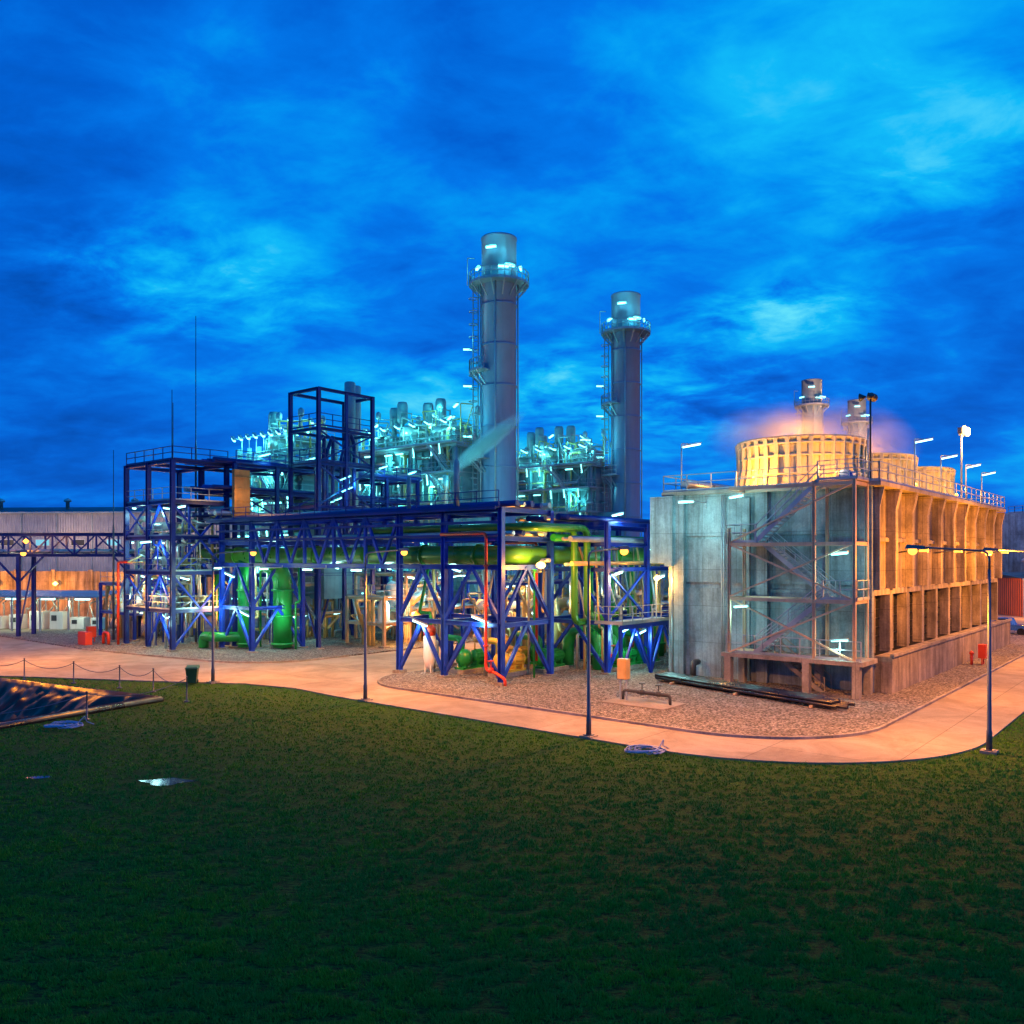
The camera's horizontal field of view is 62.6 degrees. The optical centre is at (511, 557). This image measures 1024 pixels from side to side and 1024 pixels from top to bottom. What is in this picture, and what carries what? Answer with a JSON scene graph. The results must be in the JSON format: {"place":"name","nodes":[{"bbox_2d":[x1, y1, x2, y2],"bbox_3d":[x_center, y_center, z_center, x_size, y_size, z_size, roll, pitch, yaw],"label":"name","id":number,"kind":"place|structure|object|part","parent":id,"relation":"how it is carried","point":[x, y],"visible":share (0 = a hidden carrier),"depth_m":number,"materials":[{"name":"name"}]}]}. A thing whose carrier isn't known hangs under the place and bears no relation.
{"place":"outdoors","nodes":[
{"label":"outdoors","id":0,"kind":"place"},
{"bbox_2d":[0,498,231,570],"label":"turbine hall","id":1,"kind":"structure","parent":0,"point":[67,519],"depth_m":137.00,"materials":[{"name":"white paint"}]},
{"bbox_2d":[1,540,155,544],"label":"window glass","id":2,"kind":"structure","parent":1,"relation":"in","point":[80,542],"depth_m":136.75,"materials":[{"name":"grey glass"}]},
{"bbox_2d":[0,539,192,545],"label":"window frames","id":3,"kind":"structure","parent":1,"relation":"in","point":[0,539],"depth_m":136.82,"materials":[{"name":"white paint"}]},
{"bbox_2d":[36,540,191,544],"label":"window glass","id":4,"kind":"structure","parent":1,"relation":"in","point":[38,542],"depth_m":137.09,"materials":[{"name":"teal"}]},
{"bbox_2d":[230,590,460,613],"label":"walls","id":5,"kind":"structure","parent":0,"point":[362,612],"depth_m":117.43,"materials":[{"name":"metal"}]},
{"bbox_2d":[0,677,1023,1023],"bbox_3d":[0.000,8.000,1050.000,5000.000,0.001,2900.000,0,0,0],"label":"ground","id":6,"kind":"structure","parent":0,"point":[224,917],"depth_m":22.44,"materials":[{"name":"green plant"}]},
{"bbox_2d":[0,550,27,555],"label":"street lamp","id":7,"kind":"object","parent":6,"relation":"on","point":[23,553],"visible":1,"depth_m":62.06,"materials":[{"name":"metal"}]},
{"bbox_2d":[26,776,49,778],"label":"puddle","id":8,"kind":"object","parent":6,"relation":"on","point":[35,777],"visible":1,"depth_m":30.55,"materials":[{"name":"blue liquid"}]},
{"bbox_2d":[0,590,116,630],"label":"equipment shelter","id":9,"kind":"object","parent":6,"relation":"on","point":[50,619],"visible":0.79,"depth_m":92.78,"materials":[{"name":"white paint"}]},
{"bbox_2d":[44,716,93,728],"bbox_3d":[-20.882,7.733,39.506,1.986,0.473,1.227,0,0,0],"label":"hose coil","id":10,"kind":"object","parent":6,"relation":"on","point":[62,724],"visible":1,"depth_m":39.46,"materials":[{"name":"blue rubber"}]},
{"bbox_2d":[0,678,163,728],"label":"pond liner","id":11,"kind":"object","parent":6,"relation":"on","point":[17,695],"visible":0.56,"depth_m":49.21,"materials":[{"name":"black plastic"}]},
{"bbox_2d":[0,533,165,636],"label":"pipe bridge","id":12,"kind":"structure","parent":6,"relation":"on","point":[33,554],"depth_m":83.56,"materials":[{"name":"blue metal"}]},
{"bbox_2d":[0,658,189,720],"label":"rope barrier","id":13,"kind":"object","parent":6,"relation":"on","point":[87,693],"visible":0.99,"depth_m":46.59,"materials":[{"name":"paint"}]},
{"bbox_2d":[0,571,215,618],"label":"boundary wall","id":14,"kind":"structure","parent":6,"relation":"on","point":[72,580],"depth_m":109.81,"materials":[{"name":"concrete"}]},
{"bbox_2d":[14,570,205,617],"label":"pilasters","id":15,"kind":"object","parent":14,"relation":"attached to","point":[90,579],"visible":0.15,"depth_m":109.63,"materials":[{"name":"concrete"}]},
{"bbox_2d":[110,450,116,641],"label":"lightning mast","id":16,"kind":"object","parent":6,"relation":"on","point":[113,587],"visible":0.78,"depth_m":78.43,"materials":[{"name":"metal"}]},
{"bbox_2d":[96,571,214,640],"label":"process skid","id":17,"kind":"object","parent":6,"relation":"on","point":[133,614],"visible":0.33,"depth_m":81.89,"materials":[{"name":"blue metal"}]},
{"bbox_2d":[138,777,196,785],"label":"puddle","id":18,"kind":"object","parent":6,"relation":"on","point":[166,781],"visible":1,"depth_m":30.01,"materials":[{"name":"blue liquid"}]},
{"bbox_2d":[185,665,199,682],"bbox_3d":[-20.200,7.420,53.200,0.800,1.160,0.840,0,0,-11],"label":"waste bin","id":19,"kind":"object","parent":6,"relation":"on","point":[192,671],"visible":1,"depth_m":52.89,"materials":[{"name":"green plastic"}]},
{"bbox_2d":[191,316,197,643],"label":"lightning mast","id":20,"kind":"object","parent":6,"relation":"on","point":[196,641],"visible":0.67,"depth_m":76.73,"materials":[{"name":"metal"}]},
{"bbox_2d":[82,648,349,662],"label":"kerb","id":21,"kind":"structure","parent":6,"relation":"on","point":[217,660],"depth_m":65.17,"materials":[{"name":"concrete"}]},
{"bbox_2d":[206,549,257,683],"bbox_3d":[-18.072,3.720,54.614,0.600,8.560,3.500,0,0,40],"label":"street lamp","id":22,"kind":"object","parent":6,"relation":"on","point":[252,553],"visible":1,"depth_m":53.45,"materials":[{"name":"metal"}]},
{"bbox_2d":[0,623,489,660],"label":"gravel bed","id":23,"kind":"object","parent":6,"relation":"on","point":[332,646],"visible":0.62,"depth_m":73.38,"materials":[{"name":"grey gravel"}]},
{"bbox_2d":[78,631,91,644],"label":"hose cabinet","id":24,"kind":"object","parent":23,"relation":"on","point":[84,637],"visible":1,"depth_m":75.43,"materials":[{"name":"red metal"}]},
{"bbox_2d":[77,626,95,641],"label":"fire hose cabinet","id":25,"kind":"object","parent":23,"relation":"on","point":[92,629],"visible":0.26,"depth_m":77.76,"materials":[{"name":"red metal"}]},
{"bbox_2d":[102,561,126,644],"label":"pipe","id":26,"kind":"object","parent":23,"relation":"on","point":[118,610],"visible":1,"depth_m":75.25,"materials":[{"name":"red metal"}]},
{"bbox_2d":[121,627,390,651],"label":"footings","id":27,"kind":"object","parent":6,"relation":"on","point":[230,646],"visible":0.27,"depth_m":73.03,"materials":[{"name":"concrete"}]},
{"bbox_2d":[119,459,419,649],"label":"steel frame","id":28,"kind":"object","parent":6,"relation":"on","point":[162,588],"visible":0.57,"depth_m":72.60,"materials":[{"name":"blue metal"}]},
{"bbox_2d":[135,505,216,648],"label":"steel pipes","id":29,"kind":"object","parent":28,"relation":"attached to","point":[183,543],"visible":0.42,"depth_m":73.08,"materials":[{"name":"silver metal"}]},
{"bbox_2d":[127,487,225,609],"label":"railings","id":30,"kind":"object","parent":28,"relation":"on","point":[152,564],"visible":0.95,"depth_m":72.23,"materials":[{"name":"metal"}]},
{"bbox_2d":[151,604,209,607],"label":"floor grating","id":31,"kind":"object","parent":28,"relation":"on","point":[179,606],"visible":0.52,"depth_m":74.54,"materials":[{"name":"grey metal"}]},
{"bbox_2d":[176,524,196,601],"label":"drums","id":32,"kind":"object","parent":28,"relation":"on","point":[184,599],"visible":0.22,"depth_m":74.21,"materials":[{"name":"grey metal"}]},
{"bbox_2d":[126,445,420,480],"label":"deck rail","id":33,"kind":"object","parent":28,"relation":"on","point":[253,463],"visible":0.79,"depth_m":74.07,"materials":[{"name":"blue metal"}]},
{"bbox_2d":[131,452,416,616],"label":"lamp housings","id":34,"kind":"object","parent":28,"relation":"attached to","point":[162,540],"visible":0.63,"depth_m":73.56,"materials":[{"name":"white metal"}]},
{"bbox_2d":[131,506,188,618],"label":"lamp tubes","id":35,"kind":"object","parent":34,"relation":"hanging from","point":[162,543],"visible":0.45,"depth_m":72.49,"materials":[{"name":"white"}]},
{"bbox_2d":[259,453,415,474],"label":"lamp tubes","id":36,"kind":"object","parent":34,"relation":"hanging from","point":[314,458],"visible":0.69,"depth_m":79.24,"materials":[{"name":"white"}]},
{"bbox_2d":[184,456,422,544],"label":"dark pipes","id":37,"kind":"object","parent":28,"relation":"on","point":[193,488],"visible":0.29,"depth_m":75.73,"materials":[{"name":"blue metal"}]},
{"bbox_2d":[230,407,359,637],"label":"heat recovery boiler","id":38,"kind":"object","parent":6,"relation":"on","point":[276,441],"visible":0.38,"depth_m":83.47,"materials":[{"name":"teal"}]},
{"bbox_2d":[255,572,350,639],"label":"process skid","id":39,"kind":"object","parent":6,"relation":"on","point":[325,626],"visible":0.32,"depth_m":82.20,"materials":[{"name":"beige metal"}]},
{"bbox_2d":[288,381,377,649],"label":"vent tower","id":40,"kind":"structure","parent":6,"relation":"on","point":[347,467],"depth_m":74.60,"materials":[{"name":"blue metal"}]},
{"bbox_2d":[342,584,414,647],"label":"process skid","id":41,"kind":"object","parent":6,"relation":"on","point":[384,622],"visible":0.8,"depth_m":74.71,"materials":[{"name":"beige metal"}]},
{"bbox_2d":[358,548,408,701],"bbox_3d":[-7.222,3.720,47.914,0.600,8.560,3.500,0,0,40],"label":"street lamp","id":42,"kind":"object","parent":6,"relation":"on","point":[365,698],"visible":1,"depth_m":46.75,"materials":[{"name":"metal"}]},
{"bbox_2d":[351,568,482,643],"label":"process skid","id":43,"kind":"object","parent":6,"relation":"on","point":[427,605],"visible":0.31,"depth_m":80.18,"materials":[{"name":"beige metal"}]},
{"bbox_2d":[198,446,643,685],"bbox_3d":[-3.574,0.400,64.848,49.649,15.200,27.332,0,0,-1],"label":"pipe rack","id":44,"kind":"object","parent":6,"relation":"on","point":[496,555],"visible":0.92,"depth_m":57.93,"materials":[{"name":"blue metal"}]},
{"bbox_2d":[232,469,249,516],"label":"duct panel","id":45,"kind":"object","parent":44,"relation":"attached to","point":[240,483],"visible":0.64,"depth_m":72.98,"materials":[{"name":"brown metal"}]},
{"bbox_2d":[234,476,250,511],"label":"duct ribs","id":46,"kind":"object","parent":45,"relation":"attached to","point":[243,489],"visible":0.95,"depth_m":72.98,"materials":[{"name":"brown metal"}]},
{"bbox_2d":[443,475,448,503],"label":"steam vent","id":47,"kind":"object","parent":44,"relation":"on","point":[445,482],"visible":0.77,"depth_m":83.81,"materials":[{"name":"white metal"}]},
{"bbox_2d":[358,398,490,630],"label":"heat recovery boiler","id":48,"kind":"object","parent":6,"relation":"on","point":[428,449],"visible":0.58,"depth_m":95.06,"materials":[{"name":"teal"}]},
{"bbox_2d":[436,572,437,634],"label":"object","id":49,"kind":"object","parent":6,"relation":"on","point":[436,608],"visible":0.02,"depth_m":75.18,"materials":[{"name":"metal"}]},
{"bbox_2d":[463,232,528,630],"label":"exhaust stack","id":50,"kind":"object","parent":6,"relation":"on","point":[498,285],"visible":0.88,"depth_m":90.43,"materials":[{"name":"paint"}]},
{"bbox_2d":[465,565,555,634],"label":"process skid","id":51,"kind":"object","parent":6,"relation":"on","point":[509,576],"visible":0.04,"depth_m":85.95,"materials":[{"name":"beige metal"}]},
{"bbox_2d":[461,564,601,649],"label":"process skid","id":52,"kind":"object","parent":6,"relation":"on","point":[521,606],"visible":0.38,"depth_m":70.50,"materials":[{"name":"grey metal"}]},
{"bbox_2d":[516,425,620,588],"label":"heat recovery boiler","id":53,"kind":"object","parent":6,"relation":"on","point":[569,480],"visible":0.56,"depth_m":114.86,"materials":[{"name":"teal"}]},
{"bbox_2d":[515,512,668,674],"bbox_3d":[12.535,2.427,68.665,10.940,11.146,33.500,0,0,40],"label":"pipe rack","id":54,"kind":"object","parent":6,"relation":"on","point":[649,625],"visible":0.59,"depth_m":58.70,"materials":[{"name":"blue metal"}]},
{"bbox_2d":[532,564,668,636],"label":"process skid","id":55,"kind":"object","parent":6,"relation":"on","point":[638,590],"visible":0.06,"depth_m":79.67,"materials":[{"name":"grey metal"}]},
{"bbox_2d":[579,545,629,737],"bbox_3d":[4.328,3.720,38.414,0.600,8.560,3.500,0,0,40],"label":"street lamp","id":56,"kind":"object","parent":6,"relation":"on","point":[623,551],"visible":1,"depth_m":37.25,"materials":[{"name":"metal"}]},
{"bbox_2d":[596,291,650,577],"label":"exhaust stack","id":57,"kind":"object","parent":6,"relation":"on","point":[625,333],"visible":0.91,"depth_m":110.64,"materials":[{"name":"paint"}]},
{"bbox_2d":[599,565,669,631],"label":"process skid","id":58,"kind":"object","parent":6,"relation":"on","point":[666,590],"visible":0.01,"depth_m":94.14,"materials":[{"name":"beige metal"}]},
{"bbox_2d":[624,739,667,754],"bbox_3d":[5.568,7.733,34.406,1.986,0.473,1.227,0,0,0],"label":"hose coil","id":59,"kind":"object","parent":6,"relation":"on","point":[659,750],"visible":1,"depth_m":34.40,"materials":[{"name":"blue rubber"}]},
{"bbox_2d":[377,653,1023,738],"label":"kerb","id":60,"kind":"structure","parent":6,"relation":"on","point":[891,722],"depth_m":41.35,"materials":[{"name":"concrete"}]},
{"bbox_2d":[380,630,1023,735],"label":"gravel bed","id":61,"kind":"object","parent":6,"relation":"on","point":[712,710],"visible":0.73,"depth_m":47.10,"materials":[{"name":"grey gravel"}]},
{"bbox_2d":[448,634,489,673],"bbox_3d":[-3.137,6.580,58.229,2.220,2.520,3.000,0,0,40],"label":"water pump","id":62,"kind":"object","parent":61,"relation":"on","point":[468,661],"visible":0.81,"depth_m":57.23,"materials":[{"name":"metal"}]},
{"bbox_2d":[482,637,527,677],"bbox_3d":[-0.550,6.580,56.334,2.220,2.520,3.000,0,0,40],"label":"water pump","id":63,"kind":"object","parent":61,"relation":"on","point":[517,668],"visible":0.53,"depth_m":55.88,"materials":[{"name":"metal"}]},
{"bbox_2d":[490,633,527,667],"bbox_3d":[-0.038,6.580,60.073,2.220,2.520,3.000,0,0,40],"label":"water pump","id":64,"kind":"object","parent":61,"relation":"on","point":[523,649],"visible":0.32,"depth_m":59.67,"materials":[{"name":"metal"}]},
{"bbox_2d":[516,631,546,667],"bbox_3d":[1.856,6.580,61.097,2.220,2.520,3.000,0,0,40],"label":"water pump","id":65,"kind":"object","parent":61,"relation":"on","point":[531,651],"visible":0.09,"depth_m":60.03,"materials":[{"name":"metal"}]},
{"bbox_2d":[523,634,568,672],"bbox_3d":[2.215,6.580,58.716,2.220,2.520,3.000,0,0,40],"label":"water pump","id":66,"kind":"object","parent":61,"relation":"on","point":[559,656],"visible":0.47,"depth_m":58.23,"materials":[{"name":"metal"}]},
{"bbox_2d":[600,633,639,670],"bbox_3d":[7.465,6.580,59.549,2.220,2.520,3.000,0,0,40],"label":"water pump","id":67,"kind":"object","parent":61,"relation":"on","point":[633,654],"visible":0.4,"depth_m":59.18,"materials":[{"name":"metal"}]},
{"bbox_2d":[624,631,662,667],"bbox_3d":[9.346,6.580,61.495,2.220,2.520,3.000,0,0,40],"label":"water pump","id":68,"kind":"object","parent":61,"relation":"on","point":[639,660],"visible":0.23,"depth_m":60.52,"materials":[{"name":"metal"}]},
{"bbox_2d":[602,658,685,710],"bbox_3d":[7.069,6.700,45.192,3.800,2.320,2.400,0,0,40],"label":"valve station","id":69,"kind":"object","parent":61,"relation":"on","point":[623,668],"visible":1,"depth_m":45.45,"materials":[{"name":"concrete"}]},
{"bbox_2d":[617,660,624,678],"bbox_3d":[5.948,6.090,45.837,0.470,1.020,0.035,0,0,40],"label":"cabinet door","id":70,"kind":"structure","parent":69,"relation":"in","point":[620,663],"depth_m":45.81,"materials":[{"name":"metal"}]},
{"bbox_2d":[655,672,855,708],"bbox_3d":[13.408,7.590,48.574,2.255,0.461,13.797,0,0,-36],"label":"pipe bundle","id":71,"kind":"object","parent":61,"relation":"on","point":[812,700],"visible":1,"depth_m":47.13,"materials":[{"name":"black metal"}]},
{"bbox_2d":[969,644,986,664],"bbox_3d":[34.188,7.130,61.595,1.579,1.500,0.768,0,0,-23],"label":"fire hose cabinet","id":72,"kind":"object","parent":61,"relation":"on","point":[982,651],"visible":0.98,"depth_m":61.49,"materials":[{"name":"red metal"}]},
{"bbox_3d":[34.289,6.880,61.453,0.400,0.840,0.028,0,0,40],"label":"door","id":73,"kind":"part","parent":72,"relation":"part of","materials":[{"name":"red paint"}]},
{"bbox_2d":[794,378,829,434],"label":"exhaust stack","id":74,"kind":"object","parent":6,"relation":"on","point":[812,406],"visible":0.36,"depth_m":163.95,"materials":[{"name":"paint"}]},
{"bbox_2d":[650,392,1011,699],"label":"cooling tower","id":75,"kind":"structure","parent":6,"relation":"on","point":[789,559],"depth_m":53.81,"materials":[{"name":"concrete"}]},
{"bbox_2d":[841,399,872,438],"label":"exhaust stack","id":76,"kind":"object","parent":6,"relation":"on","point":[857,423],"visible":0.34,"depth_m":185.11,"materials":[{"name":"paint"}]},
{"bbox_2d":[905,544,998,755],"bbox_3d":[18.386,3.720,35.328,3.500,8.560,0.600,0,0,40],"label":"street lamp","id":77,"kind":"object","parent":6,"relation":"on","point":[988,749],"visible":1,"depth_m":34.35,"materials":[{"name":"metal"}]},
{"bbox_2d":[983,547,1023,554],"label":"street lamp","id":78,"kind":"object","parent":6,"relation":"on","point":[989,551],"visible":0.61,"depth_m":47.06,"materials":[{"name":"metal"}]},
{"bbox_2d":[1002,505,1023,571],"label":"water tank","id":79,"kind":"object","parent":6,"relation":"on","point":[1013,531],"visible":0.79,"depth_m":148.03,"materials":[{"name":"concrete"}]},
{"bbox_2d":[0,594,1023,763],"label":"road","id":80,"kind":"structure","parent":0,"point":[952,723],"depth_m":45.38,"materials":[{"name":"concrete"}]},
{"bbox_2d":[127,516,227,646],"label":"beige pipes","id":81,"kind":"object","parent":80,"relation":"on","point":[188,581],"visible":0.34,"depth_m":74.08,"materials":[{"name":"beige metal"}]},
{"bbox_2d":[133,486,422,636],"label":"lagged pipes","id":82,"kind":"object","parent":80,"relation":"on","point":[139,531],"visible":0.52,"depth_m":73.57,"materials":[{"name":"silver metal"}]},
{"bbox_2d":[994,617,1023,634],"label":"pickup truck","id":83,"kind":"object","parent":80,"relation":"on","point":[1018,628],"visible":0.34,"depth_m":85.80,"materials":[{"name":"blue metal"}]},
{"bbox_2d":[0,0,1023,536],"label":"sky","id":84,"kind":"structure","parent":0,"point":[789,192],"materials":[{"name":"blue"}]},
{"bbox_2d":[998,578,1022,616],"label":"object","id":85,"kind":"structure","parent":0,"point":[1010,596],"depth_m":114.55,"materials":[{"name":"red metal"}]},
{"bbox_2d":[1002,572,1023,577],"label":"roof","id":86,"kind":"structure","parent":85,"relation":"on","point":[1012,574],"depth_m":115.58,"materials":[{"name":"blue metal"}]},
{"bbox_2d":[1023,580,1023,616],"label":"downpipes","id":87,"kind":"object","parent":85,"relation":"attached to","point":[1023,598],"visible":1,"depth_m":111.86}
]}

